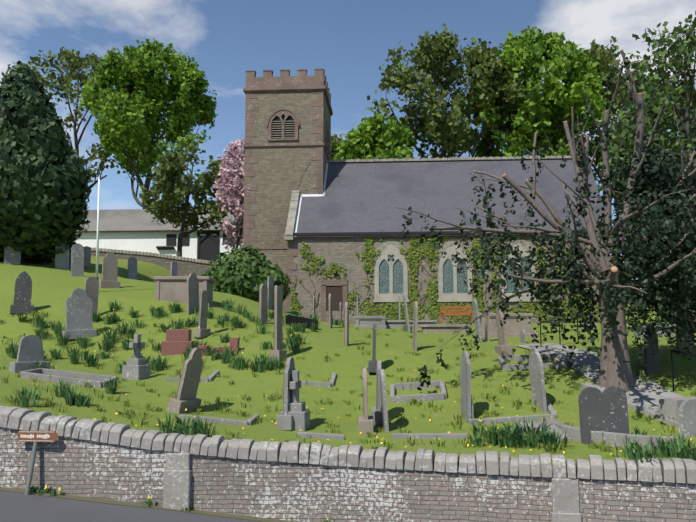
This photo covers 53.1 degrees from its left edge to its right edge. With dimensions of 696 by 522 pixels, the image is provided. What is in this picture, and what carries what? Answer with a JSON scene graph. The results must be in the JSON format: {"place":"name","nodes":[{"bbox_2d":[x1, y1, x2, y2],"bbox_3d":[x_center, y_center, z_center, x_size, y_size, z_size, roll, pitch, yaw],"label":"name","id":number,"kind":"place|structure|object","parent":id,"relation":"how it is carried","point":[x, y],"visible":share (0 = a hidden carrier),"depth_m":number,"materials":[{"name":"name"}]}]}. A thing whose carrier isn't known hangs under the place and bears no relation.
{"place":"outdoors","nodes":[
{"label":"outdoors","id":0,"kind":"place"},
{"bbox_2d":[2,46,136,188],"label":"tree","id":1,"kind":"object","parent":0,"point":[76,63],"depth_m":79.60,"materials":[{"name":"green plant"}]},
{"bbox_2d":[0,490,260,521],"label":"road surface","id":2,"kind":"object","parent":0,"point":[18,507],"visible":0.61,"depth_m":11.15,"materials":[{"name":"grey asphalt"}]},
{"bbox_2d":[18,431,58,494],"bbox_3d":[-5.426,3.603,12.118,0.721,1.258,0.278,1,-7,-9],"label":"fingerpost sign","id":3,"kind":"object","parent":2,"relation":"on","point":[35,437],"visible":0.98,"depth_m":12.21,"materials":[{"name":"brown wood"}]},
{"bbox_2d":[78,38,217,208],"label":"lime tree","id":4,"kind":"object","parent":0,"point":[136,66],"depth_m":72.98,"materials":[{"name":"green plant"}]},
{"bbox_2d":[0,487,295,521],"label":"kerb","id":5,"kind":"structure","parent":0,"point":[107,501],"depth_m":12.01,"materials":[{"name":"grey concrete"}]},
{"bbox_2d":[25,486,333,521],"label":"verge weeds","id":6,"kind":"object","parent":5,"relation":"on","point":[148,502],"visible":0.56,"depth_m":12.06,"materials":[{"name":"green plant"}]},
{"bbox_2d":[137,143,227,256],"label":"tree","id":7,"kind":"object","parent":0,"point":[176,197],"depth_m":53.40,"materials":[{"name":"green plant"}]},
{"bbox_2d":[331,133,344,159],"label":"tree leaves","id":8,"kind":"object","parent":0,"point":[336,139],"depth_m":75.21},
{"bbox_2d":[0,256,695,461],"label":"churchyard ground","id":9,"kind":"structure","parent":0,"point":[53,287],"depth_m":18.65,"materials":[{"name":"green plant"}]},
{"bbox_2d":[4,243,20,264],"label":"headstone","id":10,"kind":"object","parent":9,"relation":"on","point":[12,256],"visible":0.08,"depth_m":33.07,"materials":[{"name":"grey stone"}]},
{"bbox_2d":[10,271,33,313],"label":"headstone","id":11,"kind":"object","parent":9,"relation":"on","point":[23,291],"visible":0.9,"depth_m":24.36,"materials":[{"name":"stone"}]},
{"bbox_2d":[9,335,50,372],"bbox_3d":[-8.207,2.405,18.020,0.314,1.000,0.943,-5,-8,39],"label":"headstone","id":12,"kind":"object","parent":9,"relation":"on","point":[30,349],"visible":0.67,"depth_m":17.93,"materials":[{"name":"grey stone"}]},
{"bbox_2d":[0,60,91,263],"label":"conifer","id":13,"kind":"object","parent":9,"relation":"on","point":[45,190],"depth_m":33.17,"materials":[{"name":"green plant"}]},
{"bbox_2d":[55,239,68,269],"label":"headstone","id":14,"kind":"object","parent":9,"relation":"on","point":[61,260],"visible":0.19,"depth_m":33.67,"materials":[{"name":"grey stone"}]},
{"bbox_2d":[19,368,118,387],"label":"grave kerb","id":15,"kind":"structure","parent":9,"relation":"on","point":[96,380],"depth_m":17.11,"materials":[{"name":"grey stone"}]},
{"bbox_2d":[69,241,75,264],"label":"headstone","id":16,"kind":"object","parent":9,"relation":"on","point":[70,255],"visible":0.12,"depth_m":37.33,"materials":[{"name":"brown stone"}]},
{"bbox_2d":[71,243,83,276],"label":"headstone","id":17,"kind":"object","parent":9,"relation":"on","point":[77,259],"visible":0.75,"depth_m":30.73,"materials":[{"name":"grey stone"}]},
{"bbox_2d":[62,288,96,339],"bbox_3d":[-8.831,1.754,23.008,1.041,1.707,0.319,5,-8,-38],"label":"headstone","id":18,"kind":"object","parent":9,"relation":"on","point":[79,319],"visible":0.94,"depth_m":22.95,"materials":[{"name":"grey stone"}]},
{"bbox_2d":[84,246,90,266],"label":"headstone","id":19,"kind":"object","parent":9,"relation":"on","point":[87,256],"visible":0.62,"depth_m":37.35,"materials":[{"name":"grey stone"}]},
{"bbox_2d":[84,277,98,312],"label":"headstone","id":20,"kind":"object","parent":9,"relation":"on","point":[91,288],"visible":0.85,"depth_m":24.61,"materials":[{"name":"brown stone"}]},
{"bbox_2d":[95,177,99,278],"bbox_3d":[-9.820,-0.966,27.344,0.184,4.772,0.130,0,-7,4],"label":"flagpole","id":21,"kind":"object","parent":9,"relation":"on","point":[97,244],"visible":0.71,"depth_m":27.33,"materials":[{"name":"white metal"}]},
{"bbox_2d":[99,252,119,287],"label":"headstone","id":22,"kind":"object","parent":9,"relation":"on","point":[109,268],"visible":0.88,"depth_m":28.56,"materials":[{"name":"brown stone"}]},
{"bbox_2d":[128,257,136,279],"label":"headstone","id":23,"kind":"object","parent":9,"relation":"on","point":[132,267],"visible":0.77,"depth_m":37.23,"materials":[{"name":"grey stone"}]},
{"bbox_2d":[122,334,149,379],"bbox_3d":[-5.636,2.613,18.577,0.520,1.320,0.550,-2,-7,19],"label":"cross monument","id":24,"kind":"object","parent":9,"relation":"on","point":[136,367],"visible":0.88,"depth_m":18.39,"materials":[{"name":"grey stone"}]},
{"bbox_2d":[91,251,215,275],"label":"boundary wall","id":25,"kind":"structure","parent":9,"relation":"on","point":[186,268],"depth_m":48.03,"materials":[{"name":"grey stone"}]},
{"bbox_2d":[51,246,217,264],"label":"wall coping","id":26,"kind":"object","parent":25,"relation":"on","point":[154,255],"depth_m":47.91,"materials":[{"name":"stone"}]},
{"bbox_2d":[75,208,242,260],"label":"white building","id":27,"kind":"structure","parent":9,"relation":"on","point":[131,229],"depth_m":62.92,"materials":[{"name":"paint"}]},
{"bbox_2d":[170,262,177,275],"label":"headstone","id":28,"kind":"object","parent":9,"relation":"on","point":[173,268],"visible":0.33,"depth_m":27.25,"materials":[{"name":"grey stone"}]},
{"bbox_2d":[161,329,194,355],"bbox_3d":[-5.423,2.628,22.315,0.950,0.870,0.750,0,-7,-4],"label":"gravestone","id":29,"kind":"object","parent":9,"relation":"on","point":[177,341],"depth_m":21.96,"materials":[{"name":"red stone"}]},
{"bbox_2d":[166,347,202,413],"bbox_3d":[-3.564,2.656,15.493,0.491,1.472,0.949,-2,-7,16],"label":"headstone","id":30,"kind":"object","parent":9,"relation":"on","point":[183,400],"visible":0.96,"depth_m":15.34,"materials":[{"name":"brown stone"}]},
{"bbox_2d":[153,276,215,307],"bbox_3d":[-6.374,1.348,27.190,2.209,1.401,1.300,0,-7,1],"label":"chest tomb","id":31,"kind":"object","parent":9,"relation":"on","point":[171,288],"visible":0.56,"depth_m":26.65,"materials":[{"name":"brown stone"}]},
{"bbox_2d":[187,273,198,314],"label":"headstone","id":32,"kind":"object","parent":9,"relation":"on","point":[192,290],"visible":0.81,"depth_m":25.52,"materials":[{"name":"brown stone"}]},
{"bbox_2d":[167,370,219,381],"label":"grave kerb","id":33,"kind":"structure","parent":9,"relation":"on","point":[211,377],"depth_m":18.09,"materials":[{"name":"grey stone"}]},
{"bbox_2d":[193,290,210,337],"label":"headstone","id":34,"kind":"object","parent":9,"relation":"on","point":[201,331],"visible":0.96,"depth_m":23.42,"materials":[{"name":"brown stone"}]},
{"bbox_2d":[179,414,258,425],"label":"grave kerb","id":35,"kind":"structure","parent":9,"relation":"on","point":[251,420],"depth_m":14.37,"materials":[{"name":"grey stone"}]},
{"bbox_2d":[198,338,239,355],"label":"granite kerb","id":36,"kind":"structure","parent":9,"relation":"on","point":[235,343],"depth_m":21.62,"materials":[{"name":"stone"}]},
{"bbox_2d":[213,135,244,252],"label":"cherry","id":37,"kind":"object","parent":9,"relation":"on","point":[231,175],"depth_m":53.11,"materials":[{"name":"pink plant"}]},
{"bbox_2d":[201,245,291,302],"bbox_3d":[-5.346,0.911,35.083,5.044,3.448,3.081,0,-7,4],"label":"shrub foliage","id":38,"kind":"object","parent":9,"relation":"on","point":[245,273],"visible":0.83,"depth_m":34.22,"materials":[{"name":"green plant"}]},
{"bbox_2d":[259,284,267,322],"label":"headstone","id":39,"kind":"object","parent":9,"relation":"on","point":[263,302],"visible":0.81,"depth_m":25.91,"materials":[{"name":"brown stone"}]},
{"bbox_2d":[267,276,273,309],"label":"headstone","id":40,"kind":"object","parent":9,"relation":"on","point":[270,283],"visible":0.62,"depth_m":30.85,"materials":[{"name":"grey stone"}]},
{"bbox_2d":[269,285,286,360],"bbox_3d":[-2.027,1.808,20.366,0.314,2.192,0.692,-2,-7,14],"label":"headstone","id":41,"kind":"object","parent":9,"relation":"on","point":[278,351],"visible":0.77,"depth_m":20.26,"materials":[{"name":"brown stone"}]},
{"bbox_2d":[277,357,295,430],"bbox_3d":[-1.224,2.778,14.669,0.312,1.502,0.909,-1,-7,10],"label":"headstone","id":42,"kind":"object","parent":9,"relation":"on","point":[284,421],"visible":0.79,"depth_m":14.35,"materials":[{"name":"grey stone"}]},
{"bbox_2d":[286,312,298,315],"bbox_3d":[-2.924,2.771,35.897,0.750,0.300,0.400,0,-7,4],"label":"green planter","id":43,"kind":"object","parent":9,"relation":"on","point":[295,313],"visible":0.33,"depth_m":35.70,"materials":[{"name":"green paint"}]},
{"bbox_2d":[280,370,309,430],"bbox_3d":[-1.098,2.959,14.555,0.520,1.331,0.550,-1,-7,9],"label":"cross monument","id":44,"kind":"object","parent":9,"relation":"on","point":[299,412],"visible":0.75,"depth_m":14.37,"materials":[{"name":"grey stone"}]},
{"bbox_2d":[285,315,317,328],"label":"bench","id":45,"kind":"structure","parent":9,"relation":"on","point":[290,319],"depth_m":27.28,"materials":[{"name":"black stone"}]},
{"bbox_2d":[312,296,315,316],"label":"headstone","id":46,"kind":"object","parent":9,"relation":"on","point":[313,307],"visible":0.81,"depth_m":36.81,"materials":[{"name":"grey stone"}]},
{"bbox_2d":[301,372,336,386],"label":"grave kerb","id":47,"kind":"structure","parent":9,"relation":"on","point":[330,383],"depth_m":18.02,"materials":[{"name":"grey stone"}]},
{"bbox_2d":[297,432,344,439],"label":"grave kerb","id":48,"kind":"structure","parent":9,"relation":"on","point":[324,436],"depth_m":13.58,"materials":[{"name":"grey stone"}]},
{"bbox_2d":[328,294,331,327],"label":"headstone","id":49,"kind":"object","parent":9,"relation":"on","point":[329,310],"visible":0.77,"depth_m":29.41,"materials":[{"name":"brown stone"}]},
{"bbox_2d":[339,302,341,322],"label":"headstone","id":50,"kind":"object","parent":9,"relation":"on","point":[340,310],"visible":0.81,"depth_m":36.69,"materials":[{"name":"grey stone"}]},
{"bbox_2d":[344,302,348,345],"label":"headstone","id":51,"kind":"object","parent":9,"relation":"on","point":[346,325],"visible":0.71,"depth_m":22.20,"materials":[{"name":"brown stone"}]},
{"bbox_2d":[0,427,695,521],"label":"retaining wall","id":52,"kind":"structure","parent":9,"relation":"on","point":[298,492],"depth_m":12.02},
{"bbox_2d":[0,406,695,483],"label":"wall coping","id":53,"kind":"object","parent":52,"relation":"on","point":[656,470],"visible":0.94,"depth_m":12.04,"materials":[{"name":"grey stone"}]},
{"bbox_2d":[163,453,581,521],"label":"wall pillars","id":54,"kind":"structure","parent":52,"relation":"attached to","point":[177,492],"depth_m":12.01,"materials":[{"name":"grey stone"}]},
{"bbox_2d":[0,310,695,457],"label":"grass tufts","id":55,"kind":"object","parent":9,"relation":"on","point":[602,446],"visible":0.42,"depth_m":16.22,"materials":[{"name":"green plant"}]},
{"bbox_2d":[3,298,695,465],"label":"daffodil leaves","id":56,"kind":"object","parent":9,"relation":"on","point":[678,447],"visible":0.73,"depth_m":19.35,"materials":[{"name":"green plant"}]},
{"bbox_2d":[13,298,690,519],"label":"yellow flowers","id":57,"kind":"object","parent":9,"relation":"on","point":[59,488],"visible":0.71,"depth_m":13.49,"materials":[{"name":"yellow plant"}]},
{"bbox_2d":[357,295,358,315],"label":"headstone","id":58,"kind":"object","parent":9,"relation":"on","point":[357,305],"visible":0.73,"depth_m":35.58,"materials":[{"name":"grey stone"}]},
{"bbox_2d":[358,367,373,433],"bbox_3d":[0.380,2.918,14.650,0.317,1.382,0.753,0,-7,2],"label":"headstone","id":59,"kind":"object","parent":9,"relation":"on","point":[365,423],"visible":0.98,"depth_m":14.36,"materials":[{"name":"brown stone"}]},
{"bbox_2d":[355,316,386,328],"bbox_3d":[1.008,2.875,31.310,1.404,0.777,1.000,0,-7,1],"label":"chest tomb","id":60,"kind":"object","parent":9,"relation":"on","point":[367,321],"visible":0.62,"depth_m":30.86,"materials":[{"name":"grey stone"}]},
{"bbox_2d":[368,324,376,372],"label":"headstone","id":61,"kind":"object","parent":9,"relation":"on","point":[372,365],"visible":0.83,"depth_m":19.16,"materials":[{"name":"stone"}]},
{"bbox_2d":[333,111,417,161],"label":"tree leaves","id":62,"kind":"object","parent":9,"relation":"on","point":[367,137],"depth_m":61.54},
{"bbox_2d":[371,360,382,424],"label":"headstone","id":63,"kind":"object","parent":9,"relation":"on","point":[376,412],"visible":0.73,"depth_m":15.36,"materials":[{"name":"grey stone"}]},
{"bbox_2d":[379,369,388,431],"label":"headstone","id":64,"kind":"object","parent":9,"relation":"on","point":[383,400],"visible":0.77,"depth_m":14.57,"materials":[{"name":"grey stone"}]},
{"bbox_2d":[403,292,409,332],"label":"headstone","id":65,"kind":"object","parent":9,"relation":"on","point":[406,312],"visible":0.83,"depth_m":27.87,"materials":[{"name":"grey stone"}]},
{"bbox_2d":[385,320,436,327],"bbox_3d":[2.513,3.013,32.259,3.188,0.509,0.950,0,-7,4],"label":"chest tomb","id":66,"kind":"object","parent":9,"relation":"on","point":[394,323],"depth_m":31.84,"materials":[{"name":"grey stone"}]},
{"bbox_2d":[412,301,417,351],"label":"headstone","id":67,"kind":"object","parent":9,"relation":"on","point":[415,319],"visible":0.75,"depth_m":21.17,"materials":[{"name":"brown stone"}]},
{"bbox_2d":[390,380,446,402],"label":"grave kerb","id":68,"kind":"structure","parent":9,"relation":"on","point":[442,395],"depth_m":16.94,"materials":[{"name":"grey stone"}]},
{"bbox_2d":[242,68,607,323],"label":"church","id":69,"kind":"structure","parent":9,"relation":"on","point":[338,211],"depth_m":42.65,"materials":[{"name":"stone"}]},
{"bbox_2d":[248,162,311,246],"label":"tower vine stems","id":70,"kind":"object","parent":69,"relation":"attached to","point":[271,212],"visible":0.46,"depth_m":43.35,"materials":[{"name":"brown plant"}]},
{"bbox_2d":[392,433,467,438],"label":"grave kerb","id":71,"kind":"structure","parent":9,"relation":"on","point":[429,435],"depth_m":13.79,"materials":[{"name":"grey stone"}]},
{"bbox_2d":[419,325,471,332],"bbox_3d":[3.938,2.834,28.237,2.047,0.487,0.950,0,-7,4],"label":"chest tomb","id":72,"kind":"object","parent":9,"relation":"on","point":[438,328],"depth_m":27.84,"materials":[{"name":"brown stone"}]},
{"bbox_2d":[440,306,472,323],"bbox_3d":[5.426,2.701,34.804,1.587,0.900,0.520,0,-7,4],"label":"bench","id":73,"kind":"object","parent":9,"relation":"on","point":[458,314],"visible":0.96,"depth_m":35.01,"materials":[{"name":"brown wood"}]},
{"bbox_2d":[460,351,470,422],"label":"headstone","id":74,"kind":"object","parent":9,"relation":"on","point":[465,383],"visible":0.77,"depth_m":15.52,"materials":[{"name":"grey stone"}]},
{"bbox_2d":[471,398,473,418],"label":"headstone","id":75,"kind":"object","parent":9,"relation":"on","point":[472,417],"visible":0.19,"depth_m":15.35,"materials":[{"name":"grey stone"}]},
{"bbox_2d":[472,299,482,341],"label":"headstone","id":76,"kind":"object","parent":9,"relation":"on","point":[476,321],"visible":0.81,"depth_m":23.69,"materials":[{"name":"grey stone"}]},
{"bbox_2d":[485,301,489,340],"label":"headstone","id":77,"kind":"object","parent":9,"relation":"on","point":[487,328],"visible":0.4,"depth_m":24.00,"materials":[{"name":"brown stone"}]},
{"bbox_2d":[494,307,512,355],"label":"headstone","id":78,"kind":"object","parent":9,"relation":"on","point":[502,348],"visible":0.81,"depth_m":20.24,"materials":[{"name":"brown stone"}]},
{"bbox_2d":[475,313,532,337],"bbox_3d":[5.877,2.538,26.261,2.055,1.102,1.000,0,-7,1],"label":"chest tomb","id":79,"kind":"object","parent":9,"relation":"on","point":[513,327],"visible":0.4,"depth_m":25.83,"materials":[{"name":"brown stone"}]},
{"bbox_2d":[468,400,557,424],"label":"grave kerb","id":80,"kind":"structure","parent":9,"relation":"on","point":[552,411],"depth_m":15.17,"materials":[{"name":"grey stone"}]},
{"bbox_2d":[520,329,525,342],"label":"headstone","id":81,"kind":"object","parent":9,"relation":"on","point":[522,336],"visible":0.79,"depth_m":22.71,"materials":[{"name":"grey stone"}]},
{"bbox_2d":[498,353,568,370],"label":"kerb set","id":82,"kind":"structure","parent":9,"relation":"on","point":[562,363],"depth_m":18.99,"materials":[{"name":"grey stone"}]},
{"bbox_2d":[532,331,537,342],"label":"headstone","id":83,"kind":"object","parent":9,"relation":"on","point":[533,333],"visible":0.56,"depth_m":22.58,"materials":[{"name":"grey stone"}]},
{"bbox_2d":[529,351,546,411],"bbox_3d":[4.350,2.797,16.001,0.162,1.449,0.686,1,-7,-6],"label":"headstone","id":84,"kind":"object","parent":9,"relation":"on","point":[537,383],"visible":0.81,"depth_m":15.87,"materials":[{"name":"grey stone"}]},
{"bbox_2d":[511,420,571,440],"bbox_3d":[3.773,3.419,13.912,1.132,0.420,0.950,0,-7,4],"label":"coped stone","id":85,"kind":"object","parent":9,"relation":"on","point":[548,426],"visible":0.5,"depth_m":13.65,"materials":[{"name":"grey stone"}]},
{"bbox_2d":[394,50,695,392],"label":"tree","id":86,"kind":"object","parent":9,"relation":"on","point":[656,178],"depth_m":16.99,"materials":[{"name":"plant"}]},
{"bbox_2d":[578,386,629,443],"bbox_3d":[4.870,3.002,13.243,0.945,1.235,0.094,0,-7,-4],"label":"headstone","id":87,"kind":"object","parent":9,"relation":"on","point":[606,410],"visible":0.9,"depth_m":13.22,"materials":[{"name":"stone"}]},
{"bbox_2d":[545,417,676,449],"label":"curved kerb","id":88,"kind":"structure","parent":9,"relation":"on","point":[574,433],"depth_m":12.90,"materials":[{"name":"grey stone"}]},
{"bbox_2d":[540,318,695,390],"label":"handrail","id":89,"kind":"object","parent":9,"relation":"on","point":[559,331],"visible":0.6,"depth_m":16.58,"materials":[{"name":"black metal"}]},
{"bbox_2d":[580,383,695,427],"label":"path steps","id":90,"kind":"structure","parent":9,"relation":"on","point":[669,407],"depth_m":14.83,"materials":[{"name":"stone"}]},
{"bbox_2d":[591,11,695,329],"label":"tree","id":91,"kind":"object","parent":9,"relation":"on","point":[668,88],"depth_m":27.31,"materials":[{"name":"green plant"}]},
{"bbox_2d":[644,326,658,375],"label":"headstone","id":92,"kind":"object","parent":9,"relation":"on","point":[651,362],"visible":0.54,"depth_m":17.81,"materials":[{"name":"stone"}]},
{"bbox_2d":[631,325,675,337],"bbox_3d":[10.625,2.517,24.171,1.215,0.601,0.950,0,-7,4],"label":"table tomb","id":93,"kind":"object","parent":9,"relation":"on","point":[644,328],"visible":0.08,"depth_m":23.77,"materials":[{"name":"grey stone"}]},
{"bbox_2d":[652,109,695,320],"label":"tree","id":94,"kind":"object","parent":9,"relation":"on","point":[693,129],"depth_m":36.59,"materials":[{"name":"green plant"}]},
{"bbox_2d":[676,318,694,352],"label":"gravestone","id":95,"kind":"object","parent":9,"relation":"on","point":[690,348],"visible":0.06,"depth_m":19.56,"materials":[{"name":"grey stone"}]},
{"bbox_2d":[678,399,695,437],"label":"headstone","id":96,"kind":"object","parent":9,"relation":"on","point":[687,418],"visible":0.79,"depth_m":13.86,"materials":[{"name":"grey stone"}]},
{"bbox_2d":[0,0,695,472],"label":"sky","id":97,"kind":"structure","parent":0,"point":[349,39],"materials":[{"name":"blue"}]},
{"bbox_2d":[357,23,526,160],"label":"tree leaves","id":98,"kind":"object","parent":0,"point":[438,43],"depth_m":64.87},
{"bbox_2d":[290,235,599,323],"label":"creeper wall","id":99,"kind":"structure","parent":0,"point":[432,286],"depth_m":39.73,"materials":[{"name":"green plant"}]},
{"bbox_2d":[464,25,609,157],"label":"tree leaves","id":100,"kind":"object","parent":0,"point":[533,45],"depth_m":65.95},
{"bbox_2d":[515,343,682,408],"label":"church path","id":101,"kind":"structure","parent":0,"point":[652,394],"depth_m":17.94,"materials":[{"name":"grey stone"}]},
{"bbox_2d":[540,36,676,253],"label":"tree leaves","id":102,"kind":"object","parent":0,"point":[606,61],"depth_m":69.72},
{"bbox_2d":[650,88,695,160],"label":"tree leaves","id":103,"kind":"object","parent":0,"point":[684,106],"depth_m":74.07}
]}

